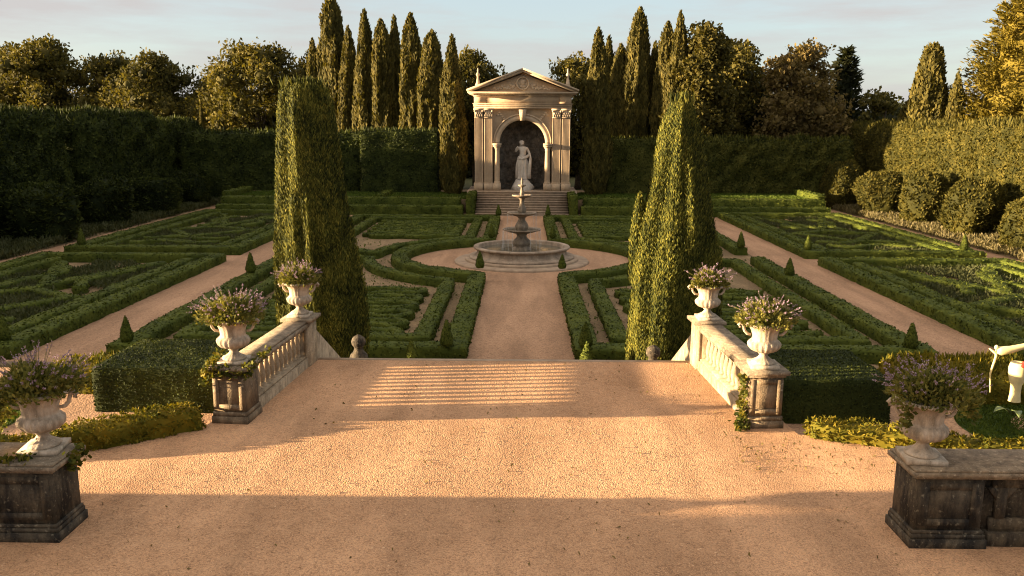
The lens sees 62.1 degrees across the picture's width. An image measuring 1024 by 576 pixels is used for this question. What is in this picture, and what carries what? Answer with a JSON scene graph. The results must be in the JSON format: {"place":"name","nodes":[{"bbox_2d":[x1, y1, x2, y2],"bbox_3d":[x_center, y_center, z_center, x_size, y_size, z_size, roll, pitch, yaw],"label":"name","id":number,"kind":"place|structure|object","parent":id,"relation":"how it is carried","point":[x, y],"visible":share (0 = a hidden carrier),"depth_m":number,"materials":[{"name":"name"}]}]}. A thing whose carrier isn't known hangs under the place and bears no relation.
{"place":"outdoors","nodes":[
{"label":"outdoors","id":0,"kind":"place"},
{"bbox_2d":[0,367,212,436],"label":"side garden ground","id":1,"kind":"structure","parent":0,"point":[82,405],"depth_m":15.89,"materials":[{"name":"beige gravel"}]},
{"bbox_2d":[91,338,255,412],"bbox_3d":[-6.255,1.682,16.890,3.253,0.974,2.294,0,11,1],"label":"block hedge","id":2,"kind":"object","parent":1,"relation":"on","point":[142,373],"visible":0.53,"depth_m":15.86,"materials":[{"name":"green plant"}]},
{"bbox_2d":[6,215,351,361],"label":"gravel path","id":3,"kind":"structure","parent":0,"point":[95,336],"depth_m":32.46,"materials":[{"name":"beige gravel"}]},
{"bbox_2d":[256,190,466,212],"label":"lawn terrace","id":4,"kind":"structure","parent":0,"point":[463,202],"depth_m":69.35,"materials":[{"name":"plant"}]},
{"bbox_2d":[179,125,389,197],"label":"back hedge","id":5,"kind":"object","parent":4,"relation":"on","point":[224,159],"visible":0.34,"depth_m":76.95,"materials":[{"name":"green plant"}]},
{"bbox_2d":[220,194,461,205],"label":"tier hedge","id":6,"kind":"object","parent":4,"relation":"on","point":[359,200],"visible":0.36,"depth_m":68.55,"materials":[{"name":"green plant"}]},
{"bbox_2d":[359,126,440,192],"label":"back hedge","id":7,"kind":"object","parent":4,"relation":"on","point":[400,159],"visible":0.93,"depth_m":74.56,"materials":[{"name":"green plant"}]},
{"bbox_2d":[416,28,443,189],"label":"cypress","id":8,"kind":"object","parent":4,"relation":"on","point":[430,69],"visible":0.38,"depth_m":77.06,"materials":[{"name":"green plant"}]},
{"bbox_2d":[438,33,468,193],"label":"cypress","id":9,"kind":"object","parent":4,"relation":"on","point":[454,149],"visible":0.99,"depth_m":72.30,"materials":[{"name":"green plant"}]},
{"bbox_2d":[0,0,1011,114],"label":"sky","id":10,"kind":"structure","parent":0,"point":[889,37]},
{"bbox_2d":[0,204,1021,368],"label":"garden soil","id":11,"kind":"structure","parent":0,"point":[739,280],"depth_m":38.08,"materials":[{"name":"brown soil"}]},
{"bbox_2d":[0,285,80,316],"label":"scroll hedge","id":12,"kind":"object","parent":11,"relation":"on","point":[47,292],"visible":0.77,"depth_m":33.38,"materials":[{"name":"green plant"}]},
{"bbox_2d":[0,180,83,243],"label":"rounded shrub","id":13,"kind":"object","parent":11,"relation":"on","point":[35,209],"visible":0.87,"depth_m":49.51,"materials":[{"name":"green plant"}]},
{"bbox_2d":[0,258,161,324],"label":"lavender planting","id":14,"kind":"object","parent":11,"relation":"on","point":[97,265],"visible":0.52,"depth_m":36.90,"materials":[{"name":"green plant"}]},
{"bbox_2d":[8,257,192,334],"bbox_3d":[-16.479,0.184,34.897,0.830,0.576,16.473,0,11,1],"label":"box hedge","id":15,"kind":"object","parent":11,"relation":"on","point":[43,316],"visible":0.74,"depth_m":33.14,"materials":[{"name":"green plant"}]},
{"bbox_2d":[73,173,134,226],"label":"rounded shrub","id":16,"kind":"object","parent":11,"relation":"on","point":[107,197],"visible":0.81,"depth_m":56.79,"materials":[{"name":"green plant"}]},
{"bbox_2d":[0,196,220,259],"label":"lavender strip","id":17,"kind":"object","parent":11,"relation":"on","point":[10,247],"visible":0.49,"depth_m":54.30,"materials":[{"name":"green plant"}]},
{"bbox_2d":[0,250,226,359],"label":"box hedge","id":18,"kind":"object","parent":11,"relation":"on","point":[52,328],"visible":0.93,"depth_m":34.82,"materials":[{"name":"green plant"}]},
{"bbox_2d":[128,177,183,216],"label":"rounded shrub","id":19,"kind":"object","parent":11,"relation":"on","point":[152,194],"visible":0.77,"depth_m":64.39,"materials":[{"name":"green plant"}]},
{"bbox_2d":[63,208,275,254],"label":"box hedge","id":20,"kind":"object","parent":11,"relation":"on","point":[242,246],"visible":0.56,"depth_m":47.05,"materials":[{"name":"green plant"}]},
{"bbox_2d":[111,212,274,244],"bbox_3d":[-19.489,-3.945,56.730,6.700,0.563,19.270,0,11,1],"label":"lavender planting","id":21,"kind":"object","parent":11,"relation":"on","point":[202,230],"visible":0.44,"depth_m":54.63,"materials":[{"name":"green plant"}]},
{"bbox_2d":[105,258,485,358],"bbox_3d":[-6.725,0.202,34.941,11.118,0.640,18.919,0,11,1],"label":"box hedge","id":22,"kind":"object","parent":11,"relation":"on","point":[462,324],"visible":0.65,"depth_m":28.92,"materials":[{"name":"green plant"}]},
{"bbox_2d":[173,254,455,341],"bbox_3d":[-6.659,0.085,35.596,8.477,0.607,17.313,0,11,1],"label":"box hedge","id":23,"kind":"object","parent":11,"relation":"on","point":[428,325],"visible":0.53,"depth_m":32.14,"materials":[{"name":"green plant"}]},
{"bbox_2d":[268,73,371,357],"bbox_3d":[-4.889,-1.189,21.541,2.464,8.337,2.238,-2,11,1],"label":"clipped cypress","id":24,"kind":"object","parent":11,"relation":"on","point":[312,218],"visible":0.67,"depth_m":20.66,"materials":[{"name":"green plant"}]},
{"bbox_2d":[215,202,463,214],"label":"tier hedge","id":25,"kind":"object","parent":11,"relation":"on","point":[403,208],"visible":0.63,"depth_m":67.37,"materials":[{"name":"green plant"}]},
{"bbox_2d":[352,216,482,258],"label":"box hedge","id":26,"kind":"object","parent":11,"relation":"on","point":[383,251],"visible":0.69,"depth_m":55.62,"materials":[{"name":"green plant"}]},
{"bbox_2d":[390,237,490,282],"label":"box hedge","id":27,"kind":"object","parent":11,"relation":"on","point":[400,259],"visible":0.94,"depth_m":43.18,"materials":[{"name":"green plant"}]},
{"bbox_2d":[318,358,689,362],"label":"garden steps","id":28,"kind":"structure","parent":11,"relation":"on","point":[555,360],"depth_m":16.61,"materials":[{"name":"stone"}]},
{"bbox_2d":[475,191,568,215],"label":"pavilion steps","id":29,"kind":"structure","parent":11,"relation":"on","point":[488,202],"depth_m":69.24,"materials":[{"name":"stone"}]},
{"bbox_2d":[466,68,578,190],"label":"garden pavilion","id":30,"kind":"structure","parent":29,"relation":"on","point":[532,110],"depth_m":70.99,"materials":[{"name":"stone"}]},
{"bbox_2d":[553,237,628,283],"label":"box hedge","id":31,"kind":"object","parent":11,"relation":"on","point":[584,276],"visible":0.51,"depth_m":46.56,"materials":[{"name":"green plant"}]},
{"bbox_2d":[543,214,748,254],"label":"box hedge","id":32,"kind":"object","parent":11,"relation":"on","point":[728,244],"visible":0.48,"depth_m":54.49,"materials":[{"name":"green plant"}]},
{"bbox_2d":[624,89,724,359],"bbox_3d":[4.103,-0.955,21.485,2.463,7.992,2.591,0,11,1],"label":"clipped cypress","id":33,"kind":"object","parent":11,"relation":"on","point":[673,236],"visible":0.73,"depth_m":20.66,"materials":[{"name":"green plant"}]},
{"bbox_2d":[582,196,825,207],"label":"tier hedge","id":34,"kind":"object","parent":11,"relation":"on","point":[718,201],"visible":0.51,"depth_m":68.24,"materials":[{"name":"green plant"}]},
{"bbox_2d":[580,205,830,216],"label":"tier hedge","id":35,"kind":"object","parent":11,"relation":"on","point":[622,210],"visible":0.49,"depth_m":67.11,"materials":[{"name":"green plant"}]},
{"bbox_2d":[587,258,871,344],"bbox_3d":[7.437,0.205,35.439,8.449,0.576,17.299,0,11,1],"label":"box hedge","id":36,"kind":"object","parent":11,"relation":"on","point":[841,332],"visible":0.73,"depth_m":31.30,"materials":[{"name":"green plant"}]},
{"bbox_2d":[557,256,937,364],"bbox_3d":[7.485,0.309,34.778,11.123,0.623,18.943,0,11,1],"label":"box hedge","id":37,"kind":"object","parent":11,"relation":"on","point":[888,338],"visible":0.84,"depth_m":29.54,"materials":[{"name":"green plant"}]},
{"bbox_2d":[817,159,862,208],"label":"rounded shrub","id":38,"kind":"object","parent":11,"relation":"on","point":[837,181],"visible":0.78,"depth_m":73.44,"materials":[{"name":"green plant"}]},
{"bbox_2d":[752,215,930,250],"bbox_3d":[20.851,-3.660,56.309,6.666,0.547,19.057,0,11,1],"label":"lavender planting","id":39,"kind":"object","parent":11,"relation":"on","point":[799,219],"visible":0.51,"depth_m":54.32,"materials":[{"name":"green plant"}]},
{"bbox_2d":[716,211,986,258],"bbox_3d":[20.796,-3.734,56.234,9.857,0.700,21.377,0,11,1],"label":"box hedge","id":40,"kind":"object","parent":11,"relation":"on","point":[786,243],"visible":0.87,"depth_m":49.82,"materials":[{"name":"green plant"}]},
{"bbox_2d":[851,168,904,215],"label":"rounded shrub","id":41,"kind":"object","parent":11,"relation":"on","point":[879,190],"visible":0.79,"depth_m":66.72,"materials":[{"name":"green plant"}]},
{"bbox_2d":[817,256,1023,356],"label":"box hedge","id":42,"kind":"object","parent":11,"relation":"on","point":[991,334],"visible":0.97,"depth_m":35.45,"materials":[{"name":"green plant"}]},
{"bbox_2d":[898,167,950,223],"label":"rounded shrub","id":43,"kind":"object","parent":11,"relation":"on","point":[921,196],"visible":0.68,"depth_m":59.88,"materials":[{"name":"green plant"}]},
{"bbox_2d":[825,203,1023,261],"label":"lavender strip","id":44,"kind":"object","parent":11,"relation":"on","point":[988,242],"visible":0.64,"depth_m":55.90,"materials":[{"name":"green plant"}]},
{"bbox_2d":[852,261,1023,337],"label":"box hedge","id":45,"kind":"object","parent":11,"relation":"on","point":[1002,323],"visible":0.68,"depth_m":33.28,"materials":[{"name":"green plant"}]},
{"bbox_2d":[879,265,1012,295],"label":"scroll hedge","id":46,"kind":"object","parent":11,"relation":"on","point":[1004,288],"visible":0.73,"depth_m":38.08,"materials":[{"name":"green plant"}]},
{"bbox_2d":[871,263,1023,325],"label":"lavender planting","id":47,"kind":"object","parent":11,"relation":"on","point":[961,272],"visible":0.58,"depth_m":37.74,"materials":[{"name":"green plant"}]},
{"bbox_2d":[939,176,1007,234],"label":"rounded shrub","id":48,"kind":"object","parent":11,"relation":"on","point":[970,205],"visible":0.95,"depth_m":53.23,"materials":[{"name":"green plant"}]},
{"bbox_2d":[969,293,1023,318],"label":"scroll hedge","id":49,"kind":"object","parent":11,"relation":"on","point":[992,307],"visible":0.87,"depth_m":32.52,"materials":[{"name":"green plant"}]},
{"bbox_2d":[996,196,1023,250],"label":"rounded shrub","id":50,"kind":"object","parent":11,"relation":"on","point":[1010,229],"visible":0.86,"depth_m":47.41,"materials":[{"name":"green plant"}]},
{"bbox_2d":[0,360,1023,575],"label":"terrace ground","id":51,"kind":"structure","parent":0,"point":[121,478],"depth_m":10.71,"materials":[{"name":"beige gravel"}]},
{"bbox_2d":[0,442,87,542],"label":"parapet wall","id":52,"kind":"structure","parent":51,"relation":"on","point":[40,500],"depth_m":9.28,"materials":[{"name":"stone"}]},
{"bbox_2d":[7,388,78,457],"bbox_3d":[-5.247,1.470,9.477,0.668,0.700,0.668,8,13,36],"label":"stone urn","id":53,"kind":"object","parent":52,"relation":"on","point":[42,420],"visible":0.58,"depth_m":9.36,"materials":[{"name":"beige stone"}]},
{"bbox_2d":[0,340,99,438],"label":"lavender plant","id":54,"kind":"object","parent":53,"relation":"in","point":[25,379],"visible":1,"depth_m":9.24,"materials":[{"name":"green plant"}]},
{"bbox_2d":[0,401,206,450],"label":"border hedge","id":55,"kind":"object","parent":51,"relation":"on","point":[149,422],"visible":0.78,"depth_m":12.22,"materials":[{"name":"green plant"}]},
{"bbox_2d":[206,313,320,424],"bbox_3d":[-4.157,1.574,14.781,0.650,1.530,3.770,1,11,5],"label":"balustrade","id":56,"kind":"object","parent":51,"relation":"on","point":[292,355],"visible":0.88,"depth_m":14.23,"materials":[{"name":"stone"}]},
{"bbox_2d":[206,317,259,365],"bbox_3d":[-4.273,0.797,13.032,0.668,0.700,0.668,9,14,39],"label":"stone urn","id":57,"kind":"object","parent":56,"relation":"on","point":[233,339],"visible":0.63,"depth_m":12.89,"materials":[{"name":"beige stone"}]},
{"bbox_2d":[186,283,268,326],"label":"lavender plant","id":58,"kind":"object","parent":57,"relation":"in","point":[231,309],"visible":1,"depth_m":12.78,"materials":[{"name":"green plant"}]},
{"bbox_2d":[198,345,271,386],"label":"ivy","id":59,"kind":"object","parent":56,"relation":"attached to","point":[205,374],"visible":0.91,"depth_m":12.85,"materials":[{"name":"green plant"}]},
{"bbox_2d":[278,282,319,317],"bbox_3d":[-4.025,0.204,16.093,0.632,0.662,0.632,-10,15,-43],"label":"stone urn","id":60,"kind":"object","parent":56,"relation":"on","point":[300,297],"visible":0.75,"depth_m":15.95,"materials":[{"name":"beige stone"}]},
{"bbox_2d":[271,257,322,287],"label":"lavender plant","id":61,"kind":"object","parent":60,"relation":"in","point":[300,274],"visible":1,"depth_m":15.86,"materials":[{"name":"green plant"}]},
{"bbox_2d":[687,315,790,428],"bbox_3d":[3.758,1.630,14.705,0.650,1.530,3.770,0,11,-3],"label":"balustrade","id":62,"kind":"object","parent":51,"relation":"on","point":[720,353],"visible":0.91,"depth_m":14.13,"materials":[{"name":"stone"}]},
{"bbox_2d":[737,321,793,369],"bbox_3d":[3.846,0.853,12.963,0.668,0.700,0.668,-8,14,-38],"label":"stone urn","id":63,"kind":"object","parent":62,"relation":"on","point":[762,343],"visible":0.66,"depth_m":12.82,"materials":[{"name":"beige stone"}]},
{"bbox_2d":[728,290,805,332],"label":"lavender plant","id":64,"kind":"object","parent":63,"relation":"in","point":[762,312],"visible":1,"depth_m":12.73,"materials":[{"name":"green plant"}]},
{"bbox_2d":[801,415,1023,448],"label":"border hedge","id":65,"kind":"object","parent":51,"relation":"on","point":[880,435],"visible":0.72,"depth_m":12.21,"materials":[{"name":"green plant"}]},
{"bbox_2d":[467,216,574,359],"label":"gravel path","id":66,"kind":"structure","parent":0,"point":[520,320],"depth_m":31.11,"materials":[{"name":"beige gravel"}]},
{"bbox_2d":[411,247,628,281],"bbox_3d":[0.500,-1.393,44.625,12.000,0.001,12.000,0,11,1],"label":"fountain circle","id":67,"kind":"object","parent":66,"relation":"on","point":[594,258],"visible":0.35,"depth_m":44.41,"materials":[{"name":"beige gravel"}]},
{"bbox_2d":[454,178,588,272],"bbox_3d":[0.511,-3.523,44.219,7.040,4.470,7.040,0,11,1],"label":"fountain","id":68,"kind":"object","parent":67,"relation":"on","point":[521,252],"visible":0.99,"depth_m":43.42,"materials":[{"name":"stone"}]},
{"bbox_2d":[462,176,581,189],"bbox_3d":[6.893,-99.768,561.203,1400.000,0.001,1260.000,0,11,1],"label":"ground","id":69,"kind":"structure","parent":0,"point":[468,184],"depth_m":107.22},
{"bbox_2d":[0,109,20,185],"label":"hedge wall","id":70,"kind":"structure","parent":69,"relation":"on","point":[9,169],"depth_m":51.19,"materials":[{"name":"green plant"}]},
{"bbox_2d":[0,102,76,190],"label":"hedge wall","id":71,"kind":"structure","parent":69,"relation":"on","point":[38,137],"depth_m":55.84,"materials":[{"name":"green plant"}]},
{"bbox_2d":[0,33,98,109],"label":"broadleaf tree","id":72,"kind":"object","parent":69,"relation":"on","point":[36,63],"visible":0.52,"depth_m":101.97,"materials":[{"name":"green plant"}]},
{"bbox_2d":[63,49,135,109],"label":"broadleaf tree","id":73,"kind":"object","parent":69,"relation":"on","point":[102,71],"visible":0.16,"depth_m":101.58,"materials":[{"name":"green plant"}]},
{"bbox_2d":[54,103,163,186],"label":"hedge wall","id":74,"kind":"structure","parent":69,"relation":"on","point":[99,141],"depth_m":64.05,"materials":[{"name":"green plant"}]},
{"bbox_2d":[104,47,203,117],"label":"broadleaf tree","id":75,"kind":"object","parent":69,"relation":"on","point":[156,65],"visible":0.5,"depth_m":97.88,"materials":[{"name":"green plant"}]},
{"bbox_2d":[156,114,203,177],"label":"hedge wall","id":76,"kind":"structure","parent":69,"relation":"on","point":[172,128],"depth_m":76.57,"materials":[{"name":"green plant"}]},
{"bbox_2d":[196,37,296,131],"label":"broadleaf tree","id":77,"kind":"object","parent":69,"relation":"on","point":[252,65],"visible":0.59,"depth_m":91.48,"materials":[{"name":"green plant"}]},
{"bbox_2d":[315,0,343,123],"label":"cypress","id":78,"kind":"object","parent":69,"relation":"on","point":[329,48],"visible":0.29,"depth_m":86.66,"materials":[{"name":"green plant"}]},
{"bbox_2d":[336,24,355,131],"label":"cypress","id":79,"kind":"object","parent":69,"relation":"on","point":[345,99],"visible":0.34,"depth_m":85.55,"materials":[{"name":"green plant"}]},
{"bbox_2d":[351,8,372,130],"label":"cypress","id":80,"kind":"object","parent":69,"relation":"on","point":[361,105],"visible":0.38,"depth_m":83.40,"materials":[{"name":"green plant"}]},
{"bbox_2d":[370,17,398,129],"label":"cypress","id":81,"kind":"object","parent":69,"relation":"on","point":[383,111],"visible":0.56,"depth_m":82.21,"materials":[{"name":"green plant"}]},
{"bbox_2d":[397,12,421,129],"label":"cypress","id":82,"kind":"object","parent":69,"relation":"on","point":[411,52],"visible":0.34,"depth_m":79.34,"materials":[{"name":"green plant"}]},
{"bbox_2d":[458,44,507,185],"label":"broadleaf tree","id":83,"kind":"object","parent":69,"relation":"on","point":[471,61],"visible":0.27,"depth_m":92.69,"materials":[{"name":"green plant"}]},
{"bbox_2d":[548,50,590,188],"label":"broadleaf tree","id":84,"kind":"object","parent":69,"relation":"on","point":[578,68],"visible":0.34,"depth_m":92.61,"materials":[{"name":"green plant"}]},
{"bbox_2d":[607,42,625,138],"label":"cypress","id":85,"kind":"object","parent":69,"relation":"on","point":[615,84],"visible":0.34,"depth_m":82.57,"materials":[{"name":"green plant"}]},
{"bbox_2d":[619,6,650,137],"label":"cypress","id":86,"kind":"object","parent":69,"relation":"on","point":[633,111],"visible":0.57,"depth_m":80.66,"materials":[{"name":"green plant"}]},
{"bbox_2d":[648,20,673,136],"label":"cypress","id":87,"kind":"object","parent":69,"relation":"on","point":[664,58],"visible":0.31,"depth_m":79.06,"materials":[{"name":"green plant"}]},
{"bbox_2d":[661,9,687,118],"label":"cypress","id":88,"kind":"object","parent":69,"relation":"on","point":[679,37],"visible":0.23,"depth_m":77.19,"materials":[{"name":"green plant"}]},
{"bbox_2d":[659,19,744,137],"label":"ivy clad tree","id":89,"kind":"object","parent":69,"relation":"on","point":[709,48],"visible":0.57,"depth_m":76.44,"materials":[{"name":"green plant"}]},
{"bbox_2d":[713,38,769,137],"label":"broadleaf tree","id":90,"kind":"object","parent":69,"relation":"on","point":[741,72],"visible":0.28,"depth_m":86.65,"materials":[{"name":"green plant"}]},
{"bbox_2d":[750,37,856,138],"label":"broadleaf tree","id":91,"kind":"object","parent":69,"relation":"on","point":[789,77],"visible":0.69,"depth_m":81.77,"materials":[{"name":"green plant"}]},
{"bbox_2d":[827,44,872,122],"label":"conifer","id":92,"kind":"object","parent":69,"relation":"on","point":[850,77],"visible":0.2,"depth_m":92.05,"materials":[{"name":"green plant"}]},
{"bbox_2d":[858,85,903,122],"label":"broadleaf tree","id":93,"kind":"object","parent":69,"relation":"on","point":[878,103],"visible":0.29,"depth_m":87.14,"materials":[{"name":"green plant"}]},
{"bbox_2d":[897,41,948,122],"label":"conifer","id":94,"kind":"object","parent":69,"relation":"on","point":[928,95],"visible":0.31,"depth_m":72.56,"materials":[{"name":"green plant"}]},
{"bbox_2d":[839,114,1023,230],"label":"hedge wall","id":95,"kind":"structure","parent":69,"relation":"on","point":[955,150],"depth_m":62.52,"materials":[{"name":"green plant"}]},
{"bbox_2d":[944,0,1023,121],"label":"broadleaf tree","id":96,"kind":"object","parent":69,"relation":"on","point":[999,81],"visible":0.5,"depth_m":70.17,"materials":[{"name":"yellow plant"}]},
{"bbox_2d":[576,190,583,213],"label":"lawn terrace","id":97,"kind":"structure","parent":0,"point":[580,204],"depth_m":69.23,"materials":[{"name":"plant"}]},
{"bbox_2d":[580,26,613,194],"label":"cypress","id":98,"kind":"object","parent":97,"relation":"on","point":[596,162],"visible":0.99,"depth_m":72.13,"materials":[{"name":"green plant"}]},
{"bbox_2d":[605,134,657,193],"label":"back hedge","id":99,"kind":"object","parent":97,"relation":"on","point":[632,159],"visible":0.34,"depth_m":74.41,"materials":[{"name":"green plant"}]},
{"bbox_2d":[703,132,854,193],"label":"back hedge","id":100,"kind":"object","parent":97,"relation":"on","point":[738,163],"visible":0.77,"depth_m":75.01,"materials":[{"name":"green plant"}]},
{"bbox_2d":[711,217,994,356],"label":"gravel path","id":101,"kind":"structure","parent":0,"point":[938,336],"depth_m":35.22,"materials":[{"name":"beige gravel"}]},
{"bbox_2d":[787,405,978,439],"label":"side garden ground","id":102,"kind":"structure","parent":0,"point":[949,423],"depth_m":15.44,"materials":[{"name":"beige gravel"}]},
{"bbox_2d":[756,348,892,423],"bbox_3d":[5.685,1.844,16.471,2.556,0.937,2.303,0,11,1],"label":"block hedge","id":103,"kind":"object","parent":102,"relation":"on","point":[840,383],"visible":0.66,"depth_m":15.42,"materials":[{"name":"green plant"}]},
{"bbox_2d":[877,349,1023,405],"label":"bush","id":104,"kind":"object","parent":102,"relation":"on","point":[998,394],"visible":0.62,"depth_m":16.89,"materials":[{"name":"green plant"}]},
{"bbox_2d":[954,402,1023,441],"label":"lawn","id":105,"kind":"structure","parent":102,"relation":"on","point":[987,422],"depth_m":15.52,"materials":[{"name":"green plant"}]},
{"bbox_2d":[885,448,1023,548],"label":"parapet wall","id":106,"kind":"structure","parent":0,"point":[969,499],"depth_m":9.26,"materials":[{"name":"stone"}]},
{"bbox_2d":[887,395,964,466],"bbox_3d":[4.532,1.545,9.350,0.668,0.700,0.668,-8,14,-37],"label":"stone urn","id":107,"kind":"object","parent":106,"relation":"on","point":[927,428],"visible":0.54,"depth_m":9.21,"materials":[{"name":"beige stone"}]},
{"bbox_2d":[872,353,992,433],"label":"lavender plant","id":108,"kind":"object","parent":107,"relation":"in","point":[923,386],"visible":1,"depth_m":9.12,"materials":[{"name":"green plant"}]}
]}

